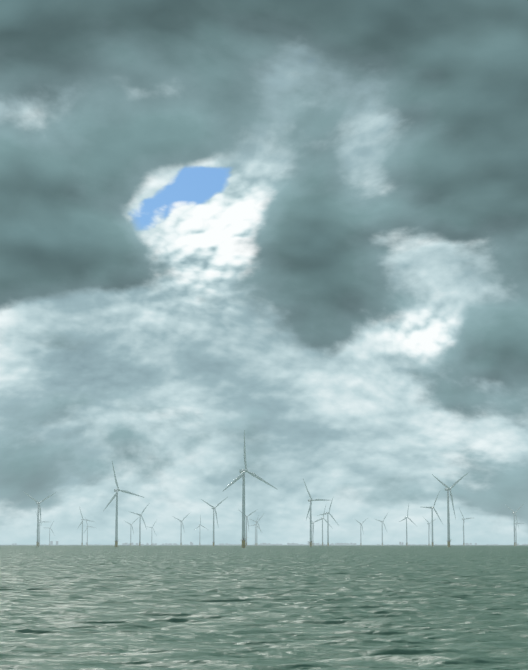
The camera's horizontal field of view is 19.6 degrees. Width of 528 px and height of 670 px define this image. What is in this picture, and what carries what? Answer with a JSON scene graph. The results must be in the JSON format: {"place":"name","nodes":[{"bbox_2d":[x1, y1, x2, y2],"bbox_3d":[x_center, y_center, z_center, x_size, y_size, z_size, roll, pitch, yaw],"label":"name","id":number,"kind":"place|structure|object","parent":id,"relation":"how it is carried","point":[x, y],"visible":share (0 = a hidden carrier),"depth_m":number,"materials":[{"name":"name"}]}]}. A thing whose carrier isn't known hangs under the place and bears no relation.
{"place":"outdoors","nodes":[
{"label":"outdoors","id":0,"kind":"place"},
{"bbox_2d":[0,546,527,669],"bbox_3d":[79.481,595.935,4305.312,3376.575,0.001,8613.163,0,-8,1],"label":"water","id":1,"kind":"structure","parent":0,"point":[263,608],"depth_m":110.99,"materials":[{"name":"green liquid"}]},
{"bbox_2d":[23,491,54,546],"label":"wind turbine","id":2,"kind":"object","parent":1,"relation":"on","point":[39,509],"visible":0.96,"depth_m":4091.42,"materials":[{"name":"paint"}]},
{"bbox_2d":[35,511,45,545],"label":"wind turbine","id":3,"kind":"object","parent":1,"relation":"on","point":[39,529],"visible":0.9,"depth_m":7481.39,"materials":[{"name":"paint"}]},
{"bbox_2d":[77,506,93,545],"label":"wind turbine","id":4,"kind":"object","parent":1,"relation":"on","point":[82,527],"visible":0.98,"depth_m":6762.44,"materials":[{"name":"paint"}]},
{"bbox_2d":[104,461,144,546],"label":"wind turbine","id":5,"kind":"object","parent":1,"relation":"on","point":[116,519],"visible":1,"depth_m":3115.04,"materials":[{"name":"paint"}]},
{"bbox_2d":[123,517,138,545],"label":"wind turbine","id":6,"kind":"object","parent":1,"relation":"on","point":[130,530],"visible":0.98,"depth_m":8368.00,"materials":[{"name":"paint"}]},
{"bbox_2d":[128,505,147,545],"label":"wind turbine","id":7,"kind":"object","parent":1,"relation":"on","point":[140,515],"visible":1,"depth_m":5671.74,"materials":[{"name":"paint"}]},
{"bbox_2d":[174,514,188,545],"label":"wind turbine","id":8,"kind":"object","parent":1,"relation":"on","point":[181,529],"visible":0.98,"depth_m":7170.90,"materials":[{"name":"paint"}]},
{"bbox_2d":[196,515,207,545],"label":"wind turbine","id":9,"kind":"object","parent":1,"relation":"on","point":[199,533],"visible":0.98,"depth_m":8570.37,"materials":[{"name":"paint"}]},
{"bbox_2d":[203,498,225,545],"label":"wind turbine","id":10,"kind":"object","parent":1,"relation":"on","point":[213,508],"visible":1,"depth_m":4624.23,"materials":[{"name":"paint"}]},
{"bbox_2d":[238,509,257,545],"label":"wind turbine","id":11,"kind":"object","parent":1,"relation":"on","point":[246,517],"visible":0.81,"depth_m":6057.31,"materials":[{"name":"paint"}]},
{"bbox_2d":[222,430,277,547],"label":"wind turbine","id":12,"kind":"object","parent":1,"relation":"on","point":[243,471],"visible":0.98,"depth_m":2301.78,"materials":[{"name":"paint"}]},
{"bbox_2d":[251,515,261,545],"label":"wind turbine","id":13,"kind":"object","parent":1,"relation":"on","point":[255,531],"visible":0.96,"depth_m":8362.08,"materials":[{"name":"paint"}]},
{"bbox_2d":[250,514,263,545],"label":"wind turbine","id":14,"kind":"object","parent":1,"relation":"on","point":[256,528],"visible":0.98,"depth_m":7473.76,"materials":[{"name":"paint"}]},
{"bbox_2d":[309,518,316,545],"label":"wind turbine","id":15,"kind":"object","parent":1,"relation":"on","point":[313,532],"visible":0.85,"depth_m":7799.46,"materials":[{"name":"paint"}]},
{"bbox_2d":[303,479,328,546],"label":"wind turbine","id":16,"kind":"object","parent":1,"relation":"on","point":[311,500],"visible":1,"depth_m":3818.26,"materials":[{"name":"paint"}]},
{"bbox_2d":[314,506,326,545],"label":"wind turbine","id":17,"kind":"object","parent":1,"relation":"on","point":[322,525],"visible":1,"depth_m":6383.55,"materials":[{"name":"paint"}]},
{"bbox_2d":[317,498,337,545],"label":"wind turbine","id":18,"kind":"object","parent":1,"relation":"on","point":[327,513],"visible":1,"depth_m":5321.98,"materials":[{"name":"paint"}]},
{"bbox_2d":[356,517,368,545],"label":"wind turbine","id":19,"kind":"object","parent":1,"relation":"on","point":[360,530],"visible":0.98,"depth_m":8162.07,"materials":[{"name":"paint"}]},
{"bbox_2d":[375,512,388,545],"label":"wind turbine","id":20,"kind":"object","parent":1,"relation":"on","point":[382,528],"visible":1,"depth_m":7312.84,"materials":[{"name":"paint"}]},
{"bbox_2d":[399,505,412,545],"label":"wind turbine","id":21,"kind":"object","parent":1,"relation":"on","point":[406,525],"visible":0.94,"depth_m":6158.77,"materials":[{"name":"paint"}]},
{"bbox_2d":[424,518,435,545],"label":"wind turbine","id":22,"kind":"object","parent":1,"relation":"on","point":[428,523],"visible":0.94,"depth_m":7972.41,"materials":[{"name":"paint"}]},
{"bbox_2d":[423,491,442,545],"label":"wind turbine","id":23,"kind":"object","parent":1,"relation":"on","point":[432,508],"visible":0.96,"depth_m":4562.58,"materials":[{"name":"paint"}]},
{"bbox_2d":[432,473,467,546],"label":"wind turbine","id":24,"kind":"object","parent":1,"relation":"on","point":[447,489],"visible":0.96,"depth_m":3053.03,"materials":[{"name":"paint"}]},
{"bbox_2d":[460,511,470,545],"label":"wind turbine","id":25,"kind":"object","parent":1,"relation":"on","point":[463,529],"visible":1,"depth_m":6615.94,"materials":[{"name":"paint"}]},
{"bbox_2d":[508,504,523,545],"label":"wind turbine","id":26,"kind":"object","parent":1,"relation":"on","point":[513,512],"visible":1,"depth_m":5315.03,"materials":[{"name":"paint"}]},
{"bbox_2d":[513,515,524,545],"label":"wind turbine","id":27,"kind":"object","parent":1,"relation":"on","point":[515,529],"visible":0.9,"depth_m":7967.53,"materials":[{"name":"paint"}]},
{"bbox_2d":[0,545,527,545],"bbox_3d":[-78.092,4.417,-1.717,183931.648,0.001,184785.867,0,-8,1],"label":"shoreline","id":28,"kind":"structure","parent":0,"point":[263,545],"depth_m":12561.44,"materials":[{"name":"green"}]},
{"bbox_2d":[85,517,94,545],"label":"wind turbine","id":29,"kind":"object","parent":28,"relation":"on","point":[87,531],"visible":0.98,"depth_m":9251.77,"materials":[{"name":"paint"}]},
{"bbox_2d":[0,0,527,544],"label":"sky","id":30,"kind":"structure","parent":0,"point":[300,227],"materials":[{"name":"grey"}]},
{"bbox_2d":[12,541,527,544],"bbox_3d":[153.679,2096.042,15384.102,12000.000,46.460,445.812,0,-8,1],"label":"skyline","id":31,"kind":"structure","parent":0,"point":[51,543],"depth_m":15314.16}
]}

